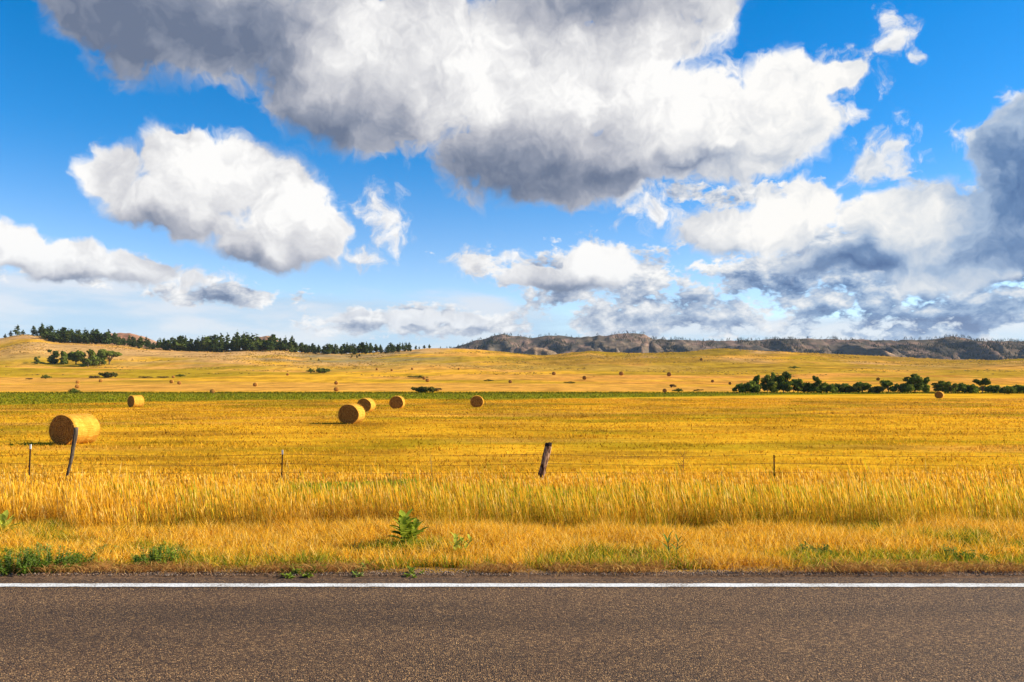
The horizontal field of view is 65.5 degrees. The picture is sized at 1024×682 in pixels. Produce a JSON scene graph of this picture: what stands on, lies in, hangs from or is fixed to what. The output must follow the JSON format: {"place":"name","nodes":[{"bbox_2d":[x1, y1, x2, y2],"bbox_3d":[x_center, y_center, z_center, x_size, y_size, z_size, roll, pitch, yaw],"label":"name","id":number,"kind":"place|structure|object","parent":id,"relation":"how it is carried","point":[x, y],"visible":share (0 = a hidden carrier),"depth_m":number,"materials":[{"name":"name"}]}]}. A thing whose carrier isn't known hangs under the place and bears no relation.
{"place":"outdoors","nodes":[
{"label":"outdoors","id":0,"kind":"place"},
{"bbox_2d":[89,333,160,348],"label":"red hill","id":1,"kind":"structure","parent":0,"point":[124,335],"depth_m":1149.50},
{"bbox_2d":[0,577,1023,681],"bbox_3d":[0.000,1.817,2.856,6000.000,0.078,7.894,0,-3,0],"label":"road","id":2,"kind":"structure","parent":0,"point":[506,634],"depth_m":5.25,"materials":[{"name":"grey asphalt"}]},
{"bbox_2d":[0,583,1023,586],"bbox_3d":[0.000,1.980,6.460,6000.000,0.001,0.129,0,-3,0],"label":"white edge line","id":3,"kind":"object","parent":2,"relation":"on","point":[517,584],"visible":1,"depth_m":6.48,"materials":[{"name":"paint"}]},
{"bbox_2d":[0,335,1023,578],"bbox_3d":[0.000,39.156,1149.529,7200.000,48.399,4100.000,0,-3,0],"label":"ground","id":4,"kind":"structure","parent":0,"point":[600,375],"depth_m":74.42,"materials":[{"name":"yellow plant"}]},
{"bbox_2d":[0,510,19,533],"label":"milkweed plant","id":5,"kind":"object","parent":4,"relation":"on","point":[3,517],"visible":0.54,"depth_m":9.63,"materials":[{"name":"green plant"}]},
{"bbox_2d":[13,324,21,334],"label":"pine tree","id":6,"kind":"object","parent":4,"relation":"on","point":[17,332],"visible":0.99,"depth_m":748.57,"materials":[{"name":"green plant"}]},
{"bbox_2d":[0,546,52,575],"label":"leafy weed","id":7,"kind":"object","parent":4,"relation":"on","point":[8,564],"visible":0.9,"depth_m":6.92,"materials":[{"name":"green plant"}]},
{"bbox_2d":[30,326,35,334],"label":"pine tree","id":8,"kind":"object","parent":4,"relation":"on","point":[33,330],"visible":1,"depth_m":744.71,"materials":[{"name":"green plant"}]},
{"bbox_2d":[15,542,51,557],"bbox_3d":[-4.764,2.108,7.957,0.273,0.166,0.462,0,-3,0],"label":"leafy weed","id":9,"kind":"object","parent":4,"relation":"on","point":[38,546],"visible":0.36,"depth_m":7.95,"materials":[{"name":"green plant"}]},
{"bbox_2d":[34,356,39,363],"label":"leafy tree","id":10,"kind":"object","parent":4,"relation":"on","point":[36,361],"visible":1,"depth_m":542.38,"materials":[{"name":"green plant"}]},
{"bbox_2d":[39,329,48,339],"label":"pine tree","id":11,"kind":"object","parent":4,"relation":"on","point":[44,334],"visible":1,"depth_m":710.55,"materials":[{"name":"green plant"}]},
{"bbox_2d":[46,349,59,363],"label":"leafy tree","id":12,"kind":"object","parent":4,"relation":"on","point":[52,357],"visible":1,"depth_m":549.01,"materials":[{"name":"green plant"}]},
{"bbox_2d":[24,545,86,572],"bbox_3d":[-4.103,1.951,7.111,0.624,0.247,0.436,0,-3,0],"label":"leafy weed","id":13,"kind":"object","parent":4,"relation":"on","point":[72,560],"visible":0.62,"depth_m":7.11,"materials":[{"name":"green plant"}]},
{"bbox_2d":[55,331,66,342],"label":"pine tree","id":14,"kind":"object","parent":4,"relation":"on","point":[61,338],"visible":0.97,"depth_m":706.24,"materials":[{"name":"green plant"}]},
{"bbox_2d":[59,351,68,364],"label":"leafy tree","id":15,"kind":"object","parent":4,"relation":"on","point":[63,358],"visible":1,"depth_m":547.14,"materials":[{"name":"green plant"}]},
{"bbox_2d":[64,328,71,342],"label":"pine tree","id":16,"kind":"object","parent":4,"relation":"on","point":[68,338],"visible":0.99,"depth_m":705.87,"materials":[{"name":"green plant"}]},
{"bbox_2d":[46,411,101,444],"bbox_3d":[-20.701,4.162,37.681,2.013,1.720,1.660,-1,-3,22],"label":"hay bale","id":17,"kind":"object","parent":4,"relation":"on","point":[61,428],"visible":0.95,"depth_m":37.17,"materials":[{"name":"plant"}]},
{"bbox_2d":[57,552,95,568],"bbox_3d":[-3.981,2.023,7.345,0.417,0.173,0.314,-2,-3,29],"label":"leafy weed","id":18,"kind":"object","parent":4,"relation":"on","point":[82,557],"visible":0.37,"depth_m":7.34,"materials":[{"name":"green plant"}]},
{"bbox_2d":[67,350,86,363],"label":"leafy tree","id":19,"kind":"object","parent":4,"relation":"on","point":[73,356],"visible":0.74,"depth_m":551.60,"materials":[{"name":"green plant"}]},
{"bbox_2d":[72,330,84,342],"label":"pine tree","id":20,"kind":"object","parent":4,"relation":"on","point":[78,336],"visible":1,"depth_m":709.41,"materials":[{"name":"green plant"}]},
{"bbox_2d":[83,333,89,343],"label":"pine tree","id":21,"kind":"object","parent":4,"relation":"on","point":[86,338],"visible":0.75,"depth_m":716.99,"materials":[{"name":"green plant"}]},
{"bbox_2d":[77,349,98,366],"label":"leafy tree","id":22,"kind":"object","parent":4,"relation":"on","point":[93,358],"visible":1,"depth_m":535.41,"materials":[{"name":"green plant"}]},
{"bbox_2d":[88,330,94,343],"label":"pine tree","id":23,"kind":"object","parent":4,"relation":"on","point":[91,341],"visible":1,"depth_m":707.76,"materials":[{"name":"green plant"}]},
{"bbox_2d":[91,329,102,343],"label":"pine tree","id":24,"kind":"object","parent":4,"relation":"on","point":[98,336],"visible":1,"depth_m":709.92,"materials":[{"name":"green plant"}]},
{"bbox_2d":[90,358,105,364],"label":"leafy bush","id":25,"kind":"object","parent":4,"relation":"on","point":[102,361],"visible":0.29,"depth_m":546.35,"materials":[{"name":"green plant"}]},
{"bbox_2d":[96,353,106,364],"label":"leafy tree","id":26,"kind":"object","parent":4,"relation":"on","point":[103,356],"visible":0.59,"depth_m":550.98,"materials":[{"name":"green plant"}]},
{"bbox_2d":[89,543,118,551],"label":"leafy weed","id":27,"kind":"object","parent":4,"relation":"on","point":[103,547],"visible":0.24,"depth_m":8.11,"materials":[{"name":"green"}]},
{"bbox_2d":[100,331,111,343],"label":"pine tree","id":28,"kind":"object","parent":4,"relation":"on","point":[105,339],"visible":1,"depth_m":707.84,"materials":[{"name":"green plant"}]},
{"bbox_2d":[98,372,117,377],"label":"scrub bush","id":29,"kind":"object","parent":4,"relation":"on","point":[108,374],"visible":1,"depth_m":404.96,"materials":[{"name":"green plant"}]},
{"bbox_2d":[97,349,122,363],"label":"leafy tree","id":30,"kind":"object","parent":4,"relation":"on","point":[112,354],"visible":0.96,"depth_m":556.14,"materials":[{"name":"green plant"}]},
{"bbox_2d":[127,395,144,406],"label":"hay bale","id":31,"kind":"object","parent":4,"relation":"on","point":[135,401],"visible":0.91,"depth_m":95.73,"materials":[{"name":"plant"}]},
{"bbox_2d":[135,337,145,348],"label":"pine tree","id":32,"kind":"object","parent":4,"relation":"on","point":[140,344],"visible":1,"depth_m":703.40,"materials":[{"name":"green plant"}]},
{"bbox_2d":[130,541,181,566],"bbox_3d":[-3.311,1.988,7.352,0.478,0.252,0.433,0,-3,0],"label":"leafy weed","id":33,"kind":"object","parent":4,"relation":"on","point":[154,554],"visible":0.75,"depth_m":7.34,"materials":[{"name":"green plant"}]},
{"bbox_2d":[162,340,172,350],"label":"pine tree","id":34,"kind":"object","parent":4,"relation":"on","point":[166,346],"visible":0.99,"depth_m":700.87,"materials":[{"name":"green plant"}]},
{"bbox_2d":[171,335,186,350],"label":"pine tree","id":35,"kind":"object","parent":4,"relation":"on","point":[177,344],"visible":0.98,"depth_m":701.18,"materials":[{"name":"green plant"}]},
{"bbox_2d":[166,544,191,558],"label":"leafy weed","id":36,"kind":"object","parent":4,"relation":"on","point":[179,550],"visible":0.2,"depth_m":7.85,"materials":[{"name":"green plant"}]},
{"bbox_2d":[179,341,191,350],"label":"pine tree","id":37,"kind":"object","parent":4,"relation":"on","point":[187,347],"visible":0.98,"depth_m":702.19,"materials":[{"name":"green plant"}]},
{"bbox_2d":[194,338,200,351],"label":"pine tree","id":38,"kind":"object","parent":4,"relation":"on","point":[197,344],"visible":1,"depth_m":702.87,"materials":[{"name":"green plant"}]},
{"bbox_2d":[199,335,207,351],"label":"pine tree","id":39,"kind":"object","parent":4,"relation":"on","point":[204,344],"visible":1,"depth_m":701.27,"materials":[{"name":"green plant"}]},
{"bbox_2d":[210,339,218,351],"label":"pine tree","id":40,"kind":"object","parent":4,"relation":"on","point":[214,346],"visible":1,"depth_m":700.48,"materials":[{"name":"green plant"}]},
{"bbox_2d":[218,343,225,351],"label":"pine tree","id":41,"kind":"object","parent":4,"relation":"on","point":[221,348],"visible":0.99,"depth_m":705.77,"materials":[{"name":"green plant"}]},
{"bbox_2d":[233,337,242,350],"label":"pine tree","id":42,"kind":"object","parent":4,"relation":"on","point":[238,346],"visible":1,"depth_m":700.29,"materials":[{"name":"green plant"}]},
{"bbox_2d":[240,338,247,350],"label":"pine tree","id":43,"kind":"object","parent":4,"relation":"on","point":[245,340],"visible":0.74,"depth_m":706.75,"materials":[{"name":"green plant"}]},
{"bbox_2d":[244,338,251,350],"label":"pine tree","id":44,"kind":"object","parent":4,"relation":"on","point":[249,341],"visible":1,"depth_m":700.64,"materials":[{"name":"green plant"}]},
{"bbox_2d":[247,341,257,350],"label":"pine tree","id":45,"kind":"object","parent":4,"relation":"on","point":[253,347],"visible":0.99,"depth_m":703.04,"materials":[{"name":"green plant"}]},
{"bbox_2d":[253,334,263,350],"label":"pine tree","id":46,"kind":"object","parent":4,"relation":"on","point":[257,341],"visible":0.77,"depth_m":713.70,"materials":[{"name":"green plant"}]},
{"bbox_2d":[264,337,276,350],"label":"pine tree","id":47,"kind":"object","parent":4,"relation":"on","point":[269,346],"visible":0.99,"depth_m":701.85,"materials":[{"name":"green plant"}]},
{"bbox_2d":[274,338,285,350],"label":"pine tree","id":48,"kind":"object","parent":4,"relation":"on","point":[280,345],"visible":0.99,"depth_m":715.82,"materials":[{"name":"green plant"}]},
{"bbox_2d":[285,341,294,351],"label":"pine tree","id":49,"kind":"object","parent":4,"relation":"on","point":[291,348],"visible":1,"depth_m":715.14,"materials":[{"name":"green plant"}]},
{"bbox_2d":[293,342,299,351],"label":"pine tree","id":50,"kind":"object","parent":4,"relation":"on","point":[297,347],"visible":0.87,"depth_m":729.27,"materials":[{"name":"green plant"}]},
{"bbox_2d":[315,368,329,372],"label":"scrub bush","id":51,"kind":"object","parent":4,"relation":"on","point":[321,370],"visible":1,"depth_m":474.10,"materials":[{"name":"green plant"}]},
{"bbox_2d":[322,343,333,353],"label":"pine tree","id":52,"kind":"object","parent":4,"relation":"on","point":[329,348],"visible":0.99,"depth_m":717.56,"materials":[{"name":"green plant"}]},
{"bbox_2d":[333,344,338,353],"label":"pine tree","id":53,"kind":"object","parent":4,"relation":"on","point":[336,350],"visible":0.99,"depth_m":723.35,"materials":[{"name":"green plant"}]},
{"bbox_2d":[337,403,365,423],"bbox_3d":[-11.373,5.156,56.504,1.880,1.673,1.512,-1,-3,12],"label":"hay bale","id":54,"kind":"object","parent":4,"relation":"on","point":[351,413],"visible":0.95,"depth_m":55.95,"materials":[{"name":"plant"}]},
{"bbox_2d":[351,562,366,576],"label":"leafy weed","id":55,"kind":"object","parent":4,"relation":"on","point":[360,573],"visible":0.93,"depth_m":6.83,"materials":[{"name":"green plant"}]},
{"bbox_2d":[356,342,365,352],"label":"pine tree","id":56,"kind":"object","parent":4,"relation":"on","point":[361,346],"visible":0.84,"depth_m":748.02,"materials":[{"name":"green plant"}]},
{"bbox_2d":[357,397,375,411],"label":"hay bale","id":57,"kind":"object","parent":4,"relation":"on","point":[368,404],"visible":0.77,"depth_m":78.99,"materials":[{"name":"plant"}]},
{"bbox_2d":[389,395,405,408],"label":"hay bale","id":58,"kind":"object","parent":4,"relation":"on","point":[398,402],"visible":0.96,"depth_m":88.98,"materials":[{"name":"plant"}]},
{"bbox_2d":[388,508,427,544],"bbox_3d":[-1.135,2.039,8.549,0.359,0.464,0.435,-2,-4,32],"label":"milkweed plant","id":59,"kind":"object","parent":4,"relation":"on","point":[406,527],"visible":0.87,"depth_m":8.52,"materials":[{"name":"green plant"}]},
{"bbox_2d":[403,566,423,577],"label":"weed","id":60,"kind":"object","parent":4,"relation":"on","point":[411,569],"visible":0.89,"depth_m":6.87,"materials":[{"name":"green plant"}]},
{"bbox_2d":[411,386,435,392],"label":"scrub bush","id":61,"kind":"object","parent":4,"relation":"on","point":[421,389],"visible":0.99,"depth_m":231.28,"materials":[{"name":"green plant"}]},
{"bbox_2d":[449,532,473,551],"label":"milkweed plant","id":62,"kind":"object","parent":4,"relation":"on","point":[456,543],"visible":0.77,"depth_m":8.16,"materials":[{"name":"green plant"}]},
{"bbox_2d":[470,395,484,406],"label":"hay bale","id":63,"kind":"object","parent":4,"relation":"on","point":[477,401],"visible":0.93,"depth_m":93.76,"materials":[{"name":"plant"}]},
{"bbox_2d":[0,398,1023,481],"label":"field stubble","id":64,"kind":"object","parent":4,"relation":"on","point":[691,401],"visible":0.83,"depth_m":53.61,"materials":[{"name":"yellow plant"}]},
{"bbox_2d":[0,334,1023,376],"bbox_3d":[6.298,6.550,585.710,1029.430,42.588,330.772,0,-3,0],"label":"hillside tufts","id":65,"kind":"object","parent":4,"relation":"on","point":[628,355],"visible":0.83,"depth_m":623.39,"materials":[{"name":"green plant"}]},
{"bbox_2d":[1,558,1023,575],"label":"gravel","id":66,"kind":"structure","parent":4,"relation":"on","point":[543,573],"depth_m":6.89,"materials":[{"name":"brown gravel"}]},
{"bbox_2d":[278,563,327,578],"bbox_3d":[-1.812,1.991,6.906,0.428,0.100,0.428,1,-3,-12],"label":"weed","id":67,"kind":"object","parent":66,"relation":"on","point":[292,576],"visible":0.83,"depth_m":6.87,"materials":[{"name":"green plant"}]},
{"bbox_2d":[1,427,1023,482],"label":"wire fence","id":68,"kind":"object","parent":4,"relation":"on","point":[545,457],"visible":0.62,"depth_m":21.82,"materials":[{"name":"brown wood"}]},
{"bbox_2d":[521,347,556,354],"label":"butte","id":69,"kind":"object","parent":4,"relation":"on","point":[536,351],"visible":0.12,"depth_m":1245.45,"materials":[{"name":"beige stone"}]},
{"bbox_2d":[655,532,683,553],"bbox_3d":[1.595,2.058,8.001,0.314,0.296,0.198,-1,-3,25],"label":"milkweed plant","id":70,"kind":"object","parent":4,"relation":"on","point":[668,540],"visible":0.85,"depth_m":8.01,"materials":[{"name":"green plant"}]},
{"bbox_2d":[736,380,761,392],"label":"creek bush","id":71,"kind":"object","parent":4,"relation":"on","point":[751,386],"visible":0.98,"depth_m":226.24,"materials":[{"name":"green plant"}]},
{"bbox_2d":[753,375,760,392],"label":"creek tree","id":72,"kind":"object","parent":4,"relation":"on","point":[756,379],"visible":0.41,"depth_m":230.66,"materials":[{"name":"green plant"}]},
{"bbox_2d":[760,374,775,392],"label":"creek tree","id":73,"kind":"object","parent":4,"relation":"on","point":[769,382],"visible":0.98,"depth_m":232.46,"materials":[{"name":"green plant"}]},
{"bbox_2d":[769,372,777,392],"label":"creek tree","id":74,"kind":"object","parent":4,"relation":"on","point":[775,386],"visible":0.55,"depth_m":234.28,"materials":[{"name":"green plant"}]},
{"bbox_2d":[773,371,791,392],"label":"creek tree","id":75,"kind":"object","parent":4,"relation":"on","point":[783,382],"visible":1,"depth_m":227.57,"materials":[{"name":"green plant"}]},
{"bbox_2d":[786,378,802,391],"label":"creek tree","id":76,"kind":"object","parent":4,"relation":"on","point":[794,382],"visible":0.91,"depth_m":229.70,"materials":[{"name":"green plant"}]},
{"bbox_2d":[793,382,811,391],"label":"creek bush","id":77,"kind":"object","parent":4,"relation":"on","point":[804,387],"visible":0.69,"depth_m":229.40,"materials":[{"name":"green plant"}]},
{"bbox_2d":[794,541,820,555],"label":"leafy weed","id":78,"kind":"object","parent":4,"relation":"on","point":[806,547],"visible":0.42,"depth_m":8.17,"materials":[{"name":"green"}]},
{"bbox_2d":[809,375,822,392],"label":"creek tree","id":79,"kind":"object","parent":4,"relation":"on","point":[814,387],"visible":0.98,"depth_m":225.24,"materials":[{"name":"green plant"}]},
{"bbox_2d":[810,544,831,553],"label":"leafy weed","id":80,"kind":"object","parent":4,"relation":"on","point":[826,546],"visible":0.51,"depth_m":8.16,"materials":[{"name":"green plant"}]},
{"bbox_2d":[819,382,837,392],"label":"creek bush","id":81,"kind":"object","parent":4,"relation":"on","point":[825,387],"visible":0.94,"depth_m":226.02,"materials":[{"name":"green plant"}]},
{"bbox_2d":[834,383,852,392],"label":"creek bush","id":82,"kind":"object","parent":4,"relation":"on","point":[838,386],"visible":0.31,"depth_m":231.51,"materials":[{"name":"green plant"}]},
{"bbox_2d":[840,385,861,392],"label":"creek bush","id":83,"kind":"object","parent":4,"relation":"on","point":[850,389],"visible":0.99,"depth_m":225.96,"materials":[{"name":"green plant"}]},
{"bbox_2d":[852,382,871,391],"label":"creek tree","id":84,"kind":"object","parent":4,"relation":"on","point":[865,386],"visible":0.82,"depth_m":236.52,"materials":[{"name":"green plant"}]},
{"bbox_2d":[868,386,885,393],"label":"creek bush","id":85,"kind":"object","parent":4,"relation":"on","point":[877,389],"visible":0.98,"depth_m":221.00,"materials":[{"name":"green plant"}]},
{"bbox_2d":[879,380,895,391],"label":"creek tree","id":86,"kind":"object","parent":4,"relation":"on","point":[886,383],"visible":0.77,"depth_m":237.71,"materials":[{"name":"green plant"}]},
{"bbox_2d":[877,351,897,356],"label":"butte","id":87,"kind":"object","parent":4,"relation":"on","point":[885,353],"visible":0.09,"depth_m":1397.15,"materials":[{"name":"beige stone"}]},
{"bbox_2d":[889,383,914,392],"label":"creek bush","id":88,"kind":"object","parent":4,"relation":"on","point":[905,387],"visible":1,"depth_m":231.01,"materials":[{"name":"green plant"}]},
{"bbox_2d":[902,373,923,392],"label":"creek tree","id":89,"kind":"object","parent":4,"relation":"on","point":[915,380],"visible":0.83,"depth_m":231.54,"materials":[{"name":"green plant"}]},
{"bbox_2d":[922,377,929,391],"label":"creek tree","id":90,"kind":"object","parent":4,"relation":"on","point":[926,386],"visible":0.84,"depth_m":235.94,"materials":[{"name":"green plant"}]},
{"bbox_2d":[935,391,943,397],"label":"hay bale","id":91,"kind":"object","parent":4,"relation":"on","point":[939,394],"visible":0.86,"depth_m":153.01,"materials":[{"name":"plant"}]},
{"bbox_2d":[931,381,951,391],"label":"creek tree","id":92,"kind":"object","parent":4,"relation":"on","point":[939,386],"visible":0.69,"depth_m":229.62,"materials":[{"name":"green plant"}]},
{"bbox_2d":[943,381,958,393],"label":"creek tree","id":93,"kind":"object","parent":4,"relation":"on","point":[947,388],"visible":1,"depth_m":221.87,"materials":[{"name":"green plant"}]},
{"bbox_2d":[939,544,963,558],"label":"leafy weed","id":94,"kind":"object","parent":4,"relation":"on","point":[944,550],"visible":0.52,"depth_m":7.98,"materials":[{"name":"green plant"}]},
{"bbox_2d":[951,383,978,392],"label":"creek bush","id":95,"kind":"object","parent":4,"relation":"on","point":[962,387],"visible":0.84,"depth_m":227.76,"materials":[{"name":"green plant"}]},
{"bbox_2d":[953,549,998,562],"bbox_3d":[4.408,2.066,7.610,0.376,0.162,0.438,0,-3,0],"label":"leafy weed","id":96,"kind":"object","parent":4,"relation":"on","point":[971,554],"visible":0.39,"depth_m":7.62,"materials":[{"name":"green plant"}]},
{"bbox_2d":[972,378,990,393],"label":"creek tree","id":97,"kind":"object","parent":4,"relation":"on","point":[984,382],"visible":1,"depth_m":222.12,"materials":[{"name":"green plant"}]},
{"bbox_2d":[980,385,1000,392],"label":"creek bush","id":98,"kind":"object","parent":4,"relation":"on","point":[992,388],"visible":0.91,"depth_m":231.05,"materials":[{"name":"green plant"}]},
{"bbox_2d":[997,386,1016,393],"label":"creek bush","id":99,"kind":"object","parent":4,"relation":"on","point":[1008,390],"visible":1,"depth_m":203.28,"materials":[{"name":"green plant"}]},
{"bbox_2d":[1006,384,1023,392],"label":"creek bush","id":100,"kind":"object","parent":4,"relation":"on","point":[1019,388],"visible":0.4,"depth_m":222.63,"materials":[{"name":"green plant"}]},
{"bbox_2d":[0,455,1023,532],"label":"tall grass","id":101,"kind":"structure","parent":0,"point":[173,497],"depth_m":11.97,"materials":[{"name":"yellow plant"}]},
{"bbox_2d":[0,510,1023,579],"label":"verge grass","id":102,"kind":"structure","parent":0,"point":[544,542],"depth_m":8.43,"materials":[{"name":"yellow plant"}]},
{"bbox_2d":[0,391,1023,403],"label":"creek grass","id":103,"kind":"structure","parent":0,"point":[223,395],"depth_m":190.99,"materials":[{"name":"green plant"}]},
{"bbox_2d":[0,0,1023,352],"label":"sky","id":104,"kind":"structure","parent":0,"point":[436,173],"materials":[{"name":"blue"}]},
{"bbox_2d":[453,333,1023,359],"bbox_3d":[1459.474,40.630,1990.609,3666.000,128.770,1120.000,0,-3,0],"label":"distant hills","id":105,"kind":"structure","parent":0,"point":[608,343],"depth_m":1940.61,"materials":[{"name":"grey stone"}]},
{"bbox_2d":[446,330,1023,359],"bbox_3d":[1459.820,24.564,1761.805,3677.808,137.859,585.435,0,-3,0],"label":"distant forest","id":106,"kind":"object","parent":105,"relation":"on","point":[821,349],"visible":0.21,"depth_m":1955.94,"materials":[{"name":"green plant"}]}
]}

